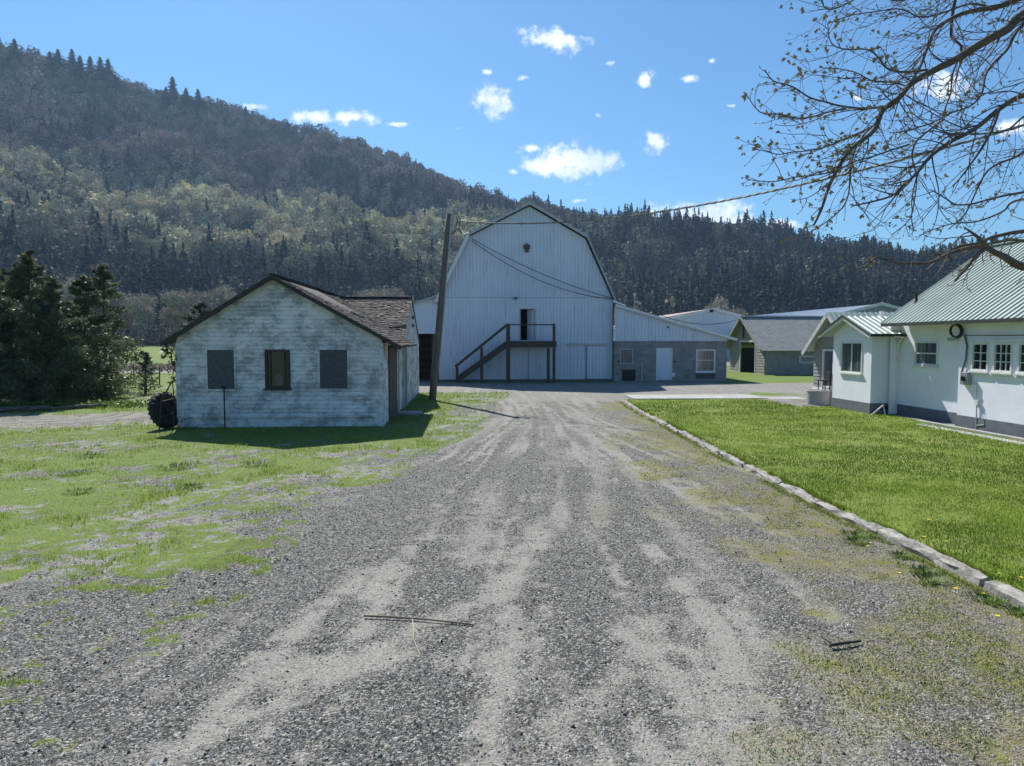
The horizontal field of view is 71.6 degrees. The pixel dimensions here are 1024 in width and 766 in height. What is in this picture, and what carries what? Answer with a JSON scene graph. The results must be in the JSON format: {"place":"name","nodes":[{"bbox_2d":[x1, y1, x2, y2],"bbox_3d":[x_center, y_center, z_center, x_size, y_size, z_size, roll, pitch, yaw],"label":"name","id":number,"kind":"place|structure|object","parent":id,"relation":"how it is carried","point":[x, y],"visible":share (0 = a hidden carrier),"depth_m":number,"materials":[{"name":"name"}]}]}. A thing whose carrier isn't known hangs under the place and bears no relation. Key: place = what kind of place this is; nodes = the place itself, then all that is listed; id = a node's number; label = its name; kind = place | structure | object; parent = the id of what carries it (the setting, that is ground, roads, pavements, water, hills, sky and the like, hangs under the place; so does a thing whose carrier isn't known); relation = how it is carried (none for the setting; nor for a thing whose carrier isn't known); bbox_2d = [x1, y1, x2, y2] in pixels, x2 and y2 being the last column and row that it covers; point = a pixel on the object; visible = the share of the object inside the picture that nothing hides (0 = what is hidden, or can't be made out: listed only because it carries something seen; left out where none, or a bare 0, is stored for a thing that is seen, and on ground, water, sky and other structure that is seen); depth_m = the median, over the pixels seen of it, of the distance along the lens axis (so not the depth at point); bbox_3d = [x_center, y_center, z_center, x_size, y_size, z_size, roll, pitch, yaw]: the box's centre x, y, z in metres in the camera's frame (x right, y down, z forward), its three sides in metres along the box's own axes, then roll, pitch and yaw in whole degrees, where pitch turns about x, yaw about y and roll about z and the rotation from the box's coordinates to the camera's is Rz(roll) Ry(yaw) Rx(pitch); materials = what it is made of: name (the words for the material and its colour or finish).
{"place":"outdoors","nodes":[
{"label":"outdoors","id":0,"kind":"place"},
{"bbox_2d":[0,386,511,750],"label":"rough grass","id":1,"kind":"structure","parent":0,"point":[100,407],"depth_m":15.12,"materials":[{"name":"plant"}]},
{"bbox_2d":[0,53,914,345],"bbox_3d":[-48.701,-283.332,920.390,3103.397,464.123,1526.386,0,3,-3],"label":"hills","id":2,"kind":"structure","parent":0,"point":[282,135],"depth_m":808.74,"materials":[{"name":"plant"}]},
{"bbox_2d":[6,38,22,62],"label":"conifer","id":3,"kind":"object","parent":2,"relation":"on","point":[14,47],"visible":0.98,"depth_m":841.21,"materials":[{"name":"green plant"}]},
{"bbox_2d":[41,51,54,72],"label":"conifer","id":4,"kind":"object","parent":2,"relation":"on","point":[49,64],"visible":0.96,"depth_m":856.91,"materials":[{"name":"green plant"}]},
{"bbox_2d":[49,49,66,75],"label":"conifer","id":5,"kind":"object","parent":2,"relation":"on","point":[58,60],"visible":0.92,"depth_m":860.43,"materials":[{"name":"green plant"}]},
{"bbox_2d":[65,49,76,71],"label":"conifer","id":6,"kind":"object","parent":2,"relation":"on","point":[71,60],"visible":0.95,"depth_m":879.40,"materials":[{"name":"green plant"}]},
{"bbox_2d":[70,55,87,79],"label":"conifer","id":7,"kind":"object","parent":2,"relation":"on","point":[80,70],"visible":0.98,"depth_m":874.49,"materials":[{"name":"green plant"}]},
{"bbox_2d":[84,56,96,77],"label":"conifer","id":8,"kind":"object","parent":2,"relation":"on","point":[90,63],"visible":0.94,"depth_m":886.37,"materials":[{"name":"green plant"}]},
{"bbox_2d":[91,57,108,81],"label":"conifer","id":9,"kind":"object","parent":2,"relation":"on","point":[101,72],"visible":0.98,"depth_m":889.79,"materials":[{"name":"green plant"}]},
{"bbox_2d":[104,58,113,80],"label":"conifer","id":10,"kind":"object","parent":2,"relation":"on","point":[107,67],"visible":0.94,"depth_m":902.35,"materials":[{"name":"green plant"}]},
{"bbox_2d":[111,74,122,94],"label":"conifer","id":11,"kind":"object","parent":2,"relation":"on","point":[115,81],"visible":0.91,"depth_m":885.99,"materials":[{"name":"green plant"}]},
{"bbox_2d":[159,87,172,108],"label":"conifer","id":12,"kind":"object","parent":2,"relation":"on","point":[166,100],"visible":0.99,"depth_m":915.41,"materials":[{"name":"green plant"}]},
{"bbox_2d":[167,76,180,101],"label":"conifer","id":13,"kind":"object","parent":2,"relation":"on","point":[172,89],"visible":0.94,"depth_m":932.98,"materials":[{"name":"green plant"}]},
{"bbox_2d":[181,88,191,109],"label":"conifer","id":14,"kind":"object","parent":2,"relation":"on","point":[185,99],"visible":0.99,"depth_m":930.32,"materials":[{"name":"green plant"}]},
{"bbox_2d":[191,89,205,111],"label":"conifer","id":15,"kind":"object","parent":2,"relation":"on","point":[198,103],"visible":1,"depth_m":937.99,"materials":[{"name":"green plant"}]},
{"bbox_2d":[0,38,1016,345],"bbox_3d":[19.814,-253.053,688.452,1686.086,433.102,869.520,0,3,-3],"label":"forest","id":16,"kind":"object","parent":2,"relation":"on","point":[124,224],"visible":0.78,"depth_m":637.22,"materials":[{"name":"plant"}]},
{"bbox_2d":[0,346,1023,765],"bbox_3d":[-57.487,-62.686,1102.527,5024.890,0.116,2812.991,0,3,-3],"label":"ground","id":17,"kind":"structure","parent":0,"point":[566,412],"depth_m":7.64,"materials":[{"name":"gravel"}]},
{"bbox_2d":[0,268,44,378],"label":"evergreen tree","id":18,"kind":"object","parent":17,"relation":"on","point":[4,272],"visible":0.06,"depth_m":33.48,"materials":[{"name":"green plant"}]},
{"bbox_2d":[0,280,45,401],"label":"evergreen tree","id":19,"kind":"object","parent":17,"relation":"on","point":[2,315],"visible":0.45,"depth_m":29.12,"materials":[{"name":"green plant"}]},
{"bbox_2d":[0,405,48,412],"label":"fallen log","id":20,"kind":"object","parent":17,"relation":"on","point":[14,408],"visible":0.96,"depth_m":26.34,"materials":[{"name":"brown plant"}]},
{"bbox_2d":[0,249,91,403],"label":"evergreen tree","id":21,"kind":"object","parent":17,"relation":"on","point":[16,285],"visible":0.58,"depth_m":29.37,"materials":[{"name":"green plant"}]},
{"bbox_2d":[0,278,106,404],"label":"evergreen tree","id":22,"kind":"object","parent":17,"relation":"on","point":[66,337],"visible":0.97,"depth_m":29.34,"materials":[{"name":"green plant"}]},
{"bbox_2d":[28,403,106,411],"bbox_3d":[-17.067,0.942,27.353,2.609,0.246,0.227,-3,5,-42],"label":"fallen log","id":23,"kind":"object","parent":17,"relation":"on","point":[42,408],"visible":0.92,"depth_m":27.14,"materials":[{"name":"wood"}]},
{"bbox_2d":[58,271,85,309],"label":"bare tree","id":24,"kind":"object","parent":17,"relation":"on","point":[69,279],"visible":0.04,"depth_m":331.93,"materials":[{"name":"grey plant"}]},
{"bbox_2d":[0,395,148,408],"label":"undergrowth","id":25,"kind":"object","parent":17,"relation":"on","point":[118,403],"visible":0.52,"depth_m":28.07,"materials":[{"name":"green plant"}]},
{"bbox_2d":[59,468,93,476],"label":"weed tuft","id":26,"kind":"object","parent":17,"relation":"on","point":[72,472],"visible":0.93,"depth_m":14.15,"materials":[{"name":"green plant"}]},
{"bbox_2d":[60,486,93,495],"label":"weed tuft","id":27,"kind":"object","parent":17,"relation":"on","point":[86,490],"visible":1,"depth_m":12.36,"materials":[{"name":"green plant"}]},
{"bbox_2d":[40,275,144,399],"bbox_3d":[-19.476,-2.080,32.678,4.527,5.793,4.187,0,3,-3],"label":"evergreen tree","id":28,"kind":"object","parent":17,"relation":"on","point":[87,294],"visible":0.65,"depth_m":32.48,"materials":[{"name":"green plant"}]},
{"bbox_2d":[62,280,123,329],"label":"bare tree","id":29,"kind":"object","parent":17,"relation":"on","point":[68,297],"visible":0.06,"depth_m":321.27,"materials":[{"name":"grey plant"}]},
{"bbox_2d":[79,263,144,385],"bbox_3d":[-21.332,-2.872,37.253,3.821,6.834,3.973,2,4,36],"label":"evergreen tree","id":30,"kind":"object","parent":17,"relation":"on","point":[102,283],"visible":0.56,"depth_m":37.19,"materials":[{"name":"green plant"}]},
{"bbox_2d":[100,289,160,330],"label":"bare tree","id":31,"kind":"object","parent":17,"relation":"on","point":[147,300],"visible":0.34,"depth_m":327.81,"materials":[{"name":"grey plant"}]},
{"bbox_2d":[125,298,156,346],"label":"bare tree","id":32,"kind":"object","parent":17,"relation":"on","point":[141,314],"visible":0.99,"depth_m":317.22,"materials":[{"name":"grey plant"}]},
{"bbox_2d":[101,321,182,346],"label":"scrub woodland","id":33,"kind":"object","parent":17,"relation":"on","point":[157,331],"visible":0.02,"depth_m":332.45,"materials":[{"name":"plant"}]},
{"bbox_2d":[129,350,161,393],"bbox_3d":[-18.488,-0.521,35.809,1.622,2.314,1.559,-1,4,-23],"label":"shrub","id":34,"kind":"object","parent":17,"relation":"on","point":[147,359],"visible":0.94,"depth_m":35.70,"materials":[{"name":"green plant"}]},
{"bbox_2d":[119,359,175,370],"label":"dry brush","id":35,"kind":"object","parent":17,"relation":"on","point":[160,365],"visible":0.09,"depth_m":65.08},
{"bbox_2d":[147,391,177,428],"bbox_3d":[-10.485,0.822,21.470,0.574,1.130,1.159,1,4,15],"label":"tractor tyre","id":36,"kind":"object","parent":17,"relation":"on","point":[153,409],"visible":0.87,"depth_m":21.26,"materials":[{"name":"black rubber"}]},
{"bbox_2d":[158,380,175,430],"bbox_3d":[-10.235,0.669,21.177,0.234,1.469,0.730,1,4,17],"label":"iron frame","id":37,"kind":"object","parent":17,"relation":"on","point":[161,401],"visible":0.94,"depth_m":21.21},
{"bbox_2d":[157,305,191,346],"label":"bare tree","id":38,"kind":"object","parent":17,"relation":"on","point":[168,317],"visible":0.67,"depth_m":325.72,"materials":[{"name":"grey plant"}]},
{"bbox_2d":[153,461,198,470],"bbox_3d":[-6.972,1.712,14.700,0.897,0.139,0.937,0,3,-3],"label":"weed tuft","id":39,"kind":"object","parent":17,"relation":"on","point":[172,465],"visible":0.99,"depth_m":14.78,"materials":[{"name":"green plant"}]},
{"bbox_2d":[153,301,211,383],"bbox_3d":[-14.726,-1.587,33.944,4.055,4.660,4.122,0,3,-3],"label":"tall shrub","id":40,"kind":"object","parent":17,"relation":"on","point":[200,307],"visible":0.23,"depth_m":33.34,"materials":[{"name":"green plant"}]},
{"bbox_2d":[154,286,217,324],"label":"bare tree","id":41,"kind":"object","parent":17,"relation":"on","point":[176,300],"visible":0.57,"depth_m":317.79,"materials":[{"name":"grey plant"}]},
{"bbox_2d":[196,280,237,306],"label":"bare tree","id":42,"kind":"object","parent":17,"relation":"on","point":[225,294],"visible":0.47,"depth_m":327.86,"materials":[{"name":"grey plant"}]},
{"bbox_2d":[160,273,419,427],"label":"outbuilding","id":43,"kind":"structure","parent":17,"relation":"on","point":[273,350],"depth_m":21.77,"materials":[{"name":"white paint"}]},
{"bbox_2d":[160,343,176,368],"bbox_3d":[-10.396,-0.873,21.617,0.508,0.908,0.755,0,3,-3],"label":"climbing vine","id":44,"kind":"object","parent":43,"relation":"attached to","point":[166,351],"visible":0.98,"depth_m":21.44,"materials":[{"name":"green plant"}]},
{"bbox_2d":[263,350,291,389],"bbox_3d":[-7.180,-0.397,21.751,0.860,1.240,0.140,0,3,-3],"label":"window","id":45,"kind":"structure","parent":43,"relation":"in","point":[277,362],"depth_m":21.76,"materials":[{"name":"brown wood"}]},
{"bbox_2d":[389,348,395,418],"bbox_3d":[-4.060,-0.027,24.137,0.036,2.340,1.710,0,3,-3],"label":"sliding door","id":46,"kind":"structure","parent":43,"relation":"in","point":[392,351],"depth_m":23.97,"materials":[{"name":"wood"}]},
{"bbox_2d":[345,284,394,296],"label":"bare tree","id":47,"kind":"object","parent":17,"relation":"on","point":[370,294],"visible":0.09,"depth_m":321.89,"materials":[{"name":"grey plant"}]},
{"bbox_2d":[382,285,416,301],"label":"bare tree","id":48,"kind":"object","parent":17,"relation":"on","point":[398,294],"visible":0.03,"depth_m":330.96,"materials":[{"name":"grey plant"}]},
{"bbox_2d":[398,411,421,414],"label":"stepping slab","id":49,"kind":"structure","parent":17,"relation":"on","point":[411,412],"depth_m":25.55,"materials":[{"name":"concrete"}]},
{"bbox_2d":[364,614,473,654],"bbox_3d":[-0.979,2.239,6.555,1.009,0.026,0.760,2,4,34],"label":"fallen stick","id":50,"kind":"object","parent":17,"relation":"on","point":[399,617],"visible":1,"depth_m":6.70,"materials":[{"name":"brown wood"}]},
{"bbox_2d":[413,295,438,377],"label":"lean to","id":51,"kind":"object","parent":17,"relation":"on","point":[425,310],"visible":0.19,"depth_m":46.25,"materials":[{"name":"white metal"}]},
{"bbox_2d":[429,209,469,399],"bbox_3d":[-2.819,-3.413,31.650,1.872,8.604,0.338,0,3,-3],"label":"utility pole","id":52,"kind":"object","parent":17,"relation":"on","point":[439,326],"visible":0.96,"depth_m":31.52,"materials":[{"name":"brown wood"}]},
{"bbox_2d":[458,124,1023,223],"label":"service cable","id":53,"kind":"object","parent":52,"relation":"attached to","point":[891,162],"visible":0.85,"depth_m":20.63,"materials":[{"name":"rubber"}]},
{"bbox_2d":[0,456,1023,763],"bbox_3d":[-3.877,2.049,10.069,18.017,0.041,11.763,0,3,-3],"label":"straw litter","id":54,"kind":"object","parent":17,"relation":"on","point":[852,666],"visible":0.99,"depth_m":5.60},
{"bbox_2d":[612,304,736,380],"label":"block annex","id":55,"kind":"object","parent":17,"relation":"on","point":[648,347],"visible":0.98,"depth_m":46.52,"materials":[{"name":"concrete"}]},
{"bbox_2d":[620,349,632,363],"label":"window","id":56,"kind":"structure","parent":55,"relation":"in","point":[626,355],"depth_m":46.45,"materials":[{"name":"glass"}]},
{"bbox_2d":[657,349,670,379],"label":"door","id":57,"kind":"structure","parent":55,"relation":"in","point":[663,355],"depth_m":46.61,"materials":[{"name":"white metal"}]},
{"bbox_2d":[695,349,715,372],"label":"window","id":58,"kind":"structure","parent":55,"relation":"in","point":[705,358],"depth_m":46.73,"materials":[{"name":"glass"}]},
{"bbox_2d":[613,308,748,359],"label":"metal shed","id":59,"kind":"structure","parent":17,"relation":"on","point":[711,317],"depth_m":96.21,"materials":[{"name":"white paint"}]},
{"bbox_2d":[679,430,701,442],"bbox_3d":[4.878,1.451,19.447,0.192,0.108,1.882,0,3,0],"label":"kerb segment","id":60,"kind":"object","parent":17,"relation":"on","point":[688,435],"visible":0.91,"depth_m":19.38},
{"bbox_2d":[696,440,723,454],"bbox_3d":[4.887,1.565,17.496,0.215,0.110,1.907,0,3,0],"label":"kerb segment","id":61,"kind":"object","parent":17,"relation":"on","point":[712,448],"visible":0.95,"depth_m":17.31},
{"bbox_2d":[624,394,805,399],"bbox_3d":[9.388,0.775,30.880,7.850,0.100,6.100,0,3,-3],"label":"concrete pad","id":62,"kind":"object","parent":17,"relation":"on","point":[707,396],"visible":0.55,"depth_m":32.65,"materials":[{"name":"concrete"}]},
{"bbox_2d":[699,295,733,311],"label":"bare tree","id":63,"kind":"object","parent":17,"relation":"on","point":[721,303],"visible":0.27,"depth_m":349.57,"materials":[{"name":"grey plant"}]},
{"bbox_2d":[719,451,746,466],"bbox_3d":[4.872,1.675,15.660,0.165,0.110,1.586,0,3,0],"label":"kerb segment","id":64,"kind":"object","parent":17,"relation":"on","point":[730,458],"visible":0.95,"depth_m":15.60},
{"bbox_2d":[743,464,784,485],"bbox_3d":[4.913,1.780,13.911,0.177,0.106,1.847,0,3,0],"label":"kerb segment","id":65,"kind":"object","parent":17,"relation":"on","point":[760,473],"visible":0.98,"depth_m":13.84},
{"bbox_2d":[727,316,823,374],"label":"grey shed","id":66,"kind":"structure","parent":17,"relation":"on","point":[767,345],"depth_m":57.18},
{"bbox_2d":[777,483,822,504],"bbox_3d":[4.949,1.885,12.208,0.185,0.097,1.492,0,3,-2],"label":"kerb segment","id":67,"kind":"object","parent":17,"relation":"on","point":[802,493],"visible":0.94,"depth_m":12.16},
{"bbox_2d":[601,412,1023,763],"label":"sparse weeds","id":68,"kind":"object","parent":17,"relation":"on","point":[890,663],"visible":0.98,"depth_m":5.78,"materials":[{"name":"green plant"}]},
{"bbox_2d":[620,401,1005,606],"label":"kerb grass","id":69,"kind":"structure","parent":17,"relation":"on","point":[847,523],"depth_m":11.17,"materials":[{"name":"plant"}]},
{"bbox_2d":[806,389,829,404],"bbox_3d":[12.468,0.616,28.924,0.904,0.650,0.904,0,3,-3],"label":"round planter","id":70,"kind":"object","parent":17,"relation":"on","point":[817,397],"visible":0.9,"depth_m":28.58,"materials":[{"name":"concrete"}]},
{"bbox_2d":[628,397,1023,591],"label":"lawn grass","id":71,"kind":"structure","parent":17,"relation":"on","point":[959,488],"depth_m":14.62,"materials":[{"name":"plant"}]},
{"bbox_2d":[917,424,1023,443],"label":"garden path","id":72,"kind":"structure","parent":71,"relation":"on","point":[980,435],"depth_m":19.50,"materials":[{"name":"concrete"}]},
{"bbox_2d":[821,636,860,646],"bbox_3d":[2.886,2.251,6.221,0.328,0.040,0.206,0,3,-3],"label":"dark stick","id":73,"kind":"object","parent":17,"relation":"on","point":[842,643],"visible":1,"depth_m":6.16,"materials":[{"name":"brown wood"}]},
{"bbox_2d":[801,312,893,403],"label":"grey cottage","id":74,"kind":"structure","parent":17,"relation":"on","point":[822,347],"depth_m":29.85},
{"bbox_2d":[817,371,831,389],"bbox_3d":[12.937,-0.098,29.383,0.390,0.780,0.450,0,3,-3],"label":"patio chair","id":75,"kind":"object","parent":74,"relation":"on","point":[828,375],"visible":0.92,"depth_m":29.28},
{"bbox_2d":[821,349,833,388],"bbox_3d":[13.209,-0.597,29.618,0.100,1.610,0.950,0,3,-3],"label":"glass door","id":76,"kind":"structure","parent":74,"relation":"in","point":[827,354],"depth_m":29.74,"materials":[{"name":"white paint"}]},
{"bbox_2d":[816,501,886,534],"bbox_3d":[5.017,1.984,10.572,0.200,0.092,1.676,0,3,-3],"label":"kerb segment","id":77,"kind":"object","parent":17,"relation":"on","point":[865,524],"visible":0.96,"depth_m":10.43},
{"bbox_2d":[842,536,869,545],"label":"weed tuft","id":78,"kind":"object","parent":17,"relation":"on","point":[855,540],"visible":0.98,"depth_m":9.37,"materials":[{"name":"green plant"}]},
{"bbox_2d":[838,528,877,539],"bbox_3d":[4.684,2.044,9.648,0.511,0.092,0.534,0,3,-3],"label":"weed tuft","id":79,"kind":"object","parent":17,"relation":"on","point":[855,534],"visible":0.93,"depth_m":9.69,"materials":[{"name":"green plant"}]},
{"bbox_2d":[817,311,906,413],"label":"house wing","id":80,"kind":"structure","parent":17,"relation":"on","point":[861,360],"depth_m":25.76,"materials":[{"name":"paint"}]},
{"bbox_2d":[838,342,862,374],"bbox_3d":[12.632,-0.925,26.434,0.140,1.200,1.600,0,3,-3],"label":"window","id":81,"kind":"structure","parent":80,"relation":"in","point":[851,356],"depth_m":26.42,"materials":[{"name":"white paint"}]},
{"bbox_2d":[735,0,1023,291],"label":"budding tree","id":82,"kind":"object","parent":17,"relation":"on","point":[985,41],"visible":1,"depth_m":5.85,"materials":[{"name":"brown plant"}]},
{"bbox_2d":[888,548,915,559],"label":"weed tuft","id":83,"kind":"object","parent":17,"relation":"on","point":[902,554],"visible":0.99,"depth_m":8.76,"materials":[{"name":"green plant"}]},
{"bbox_2d":[911,564,940,575],"bbox_3d":[4.741,2.141,8.165,0.388,0.066,0.361,0,3,-3],"label":"weed tuft","id":84,"kind":"object","parent":17,"relation":"on","point":[924,568],"visible":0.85,"depth_m":8.19,"materials":[{"name":"green plant"}]},
{"bbox_2d":[908,569,952,586],"bbox_3d":[4.614,2.151,7.837,0.477,0.084,0.465,0,3,-3],"label":"weed tuft","id":85,"kind":"object","parent":17,"relation":"on","point":[931,577],"visible":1,"depth_m":7.88,"materials":[{"name":"green plant"}]},
{"bbox_2d":[878,528,991,585],"bbox_3d":[5.101,2.078,8.690,0.184,0.130,2.042,0,3,-1],"label":"kerb segment","id":86,"kind":"object","parent":17,"relation":"on","point":[969,574],"visible":0.98,"depth_m":8.48,"materials":[{"name":"concrete"}]},
{"bbox_2d":[881,238,1023,437],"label":"farmhouse","id":87,"kind":"object","parent":17,"relation":"on","point":[964,381],"visible":0.94,"depth_m":21.93,"materials":[{"name":"white paint"}]},
{"bbox_2d":[912,341,938,367],"bbox_3d":[13.730,-0.958,23.530,0.150,0.850,1.300,0,3,-3],"label":"window","id":88,"kind":"structure","parent":87,"relation":"in","point":[926,353],"depth_m":23.53,"materials":[{"name":"glass"}]},
{"bbox_2d":[949,324,963,337],"bbox_3d":[13.350,-1.564,21.328,0.114,0.444,0.457,-1,4,-17],"label":"cable coil","id":89,"kind":"object","parent":87,"relation":"hanging from","point":[960,327],"visible":0.97,"depth_m":21.25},
{"bbox_2d":[968,343,989,372],"bbox_3d":[13.538,-0.731,20.539,0.145,0.870,0.790,0,3,-3],"label":"window","id":90,"kind":"structure","parent":87,"relation":"in","point":[979,351],"depth_m":20.54,"materials":[{"name":"white paint"}]},
{"bbox_2d":[989,343,1013,374],"bbox_3d":[13.584,-0.678,19.652,0.145,0.870,0.810,0,3,-3],"label":"window","id":91,"kind":"structure","parent":87,"relation":"in","point":[1002,363],"depth_m":19.68,"materials":[{"name":"white paint"}]},
{"bbox_2d":[1014,343,1023,375],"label":"window","id":92,"kind":"structure","parent":87,"relation":"in","point":[1020,362],"depth_m":19.02,"materials":[{"name":"white paint"}]},
{"bbox_2d":[918,420,1023,440],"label":"edging strip","id":93,"kind":"object","parent":17,"relation":"on","point":[988,433],"visible":0.55,"depth_m":20.07,"materials":[{"name":"concrete"}]},
{"bbox_2d":[965,589,1009,606],"bbox_3d":[4.846,2.194,7.248,0.403,0.072,0.383,3,5,44],"label":"weed tuft","id":94,"kind":"object","parent":17,"relation":"on","point":[985,598],"visible":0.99,"depth_m":7.28,"materials":[{"name":"green plant"}]},
{"bbox_2d":[983,580,1023,607],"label":"kerb segment","id":95,"kind":"object","parent":17,"relation":"on","point":[1013,595],"visible":0.99,"depth_m":7.30,"materials":[{"name":"concrete"}]},
{"bbox_2d":[1002,603,1023,616],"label":"weed tuft","id":96,"kind":"object","parent":17,"relation":"on","point":[1017,609],"visible":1,"depth_m":6.96,"materials":[{"name":"green plant"}]},
{"bbox_2d":[0,0,1023,252],"label":"sky","id":97,"kind":"structure","parent":0,"point":[599,105],"materials":[{"name":"blue"}]},
{"bbox_2d":[434,202,625,382],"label":"barn","id":98,"kind":"structure","parent":0,"point":[503,321],"depth_m":46.34,"materials":[{"name":"white metal"}]},
{"bbox_2d":[510,348,546,378],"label":"double door","id":99,"kind":"structure","parent":98,"relation":"in","point":[525,363],"depth_m":46.57,"materials":[{"name":"white metal"}]},
{"bbox_2d":[527,310,534,339],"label":"loft door","id":100,"kind":"structure","parent":98,"relation":"in","point":[530,313],"depth_m":46.74,"materials":[{"name":"white metal"}]},
{"bbox_2d":[471,240,609,298],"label":"cable","id":101,"kind":"object","parent":98,"relation":"attached to","point":[537,279],"visible":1,"depth_m":45.80,"materials":[{"name":"metal"}]},
{"bbox_2d":[471,238,612,298],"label":"cable","id":102,"kind":"object","parent":98,"relation":"attached to","point":[538,272],"visible":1,"depth_m":45.77,"materials":[{"name":"metal"}]},
{"bbox_2d":[586,346,605,378],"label":"sliding door","id":103,"kind":"structure","parent":98,"relation":"in","point":[595,355],"depth_m":46.76,"materials":[{"name":"white metal"}]},
{"bbox_2d":[749,302,901,316],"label":"metal barn","id":104,"kind":"structure","parent":0,"point":[881,306],"depth_m":86.76,"materials":[{"name":"white paint"}]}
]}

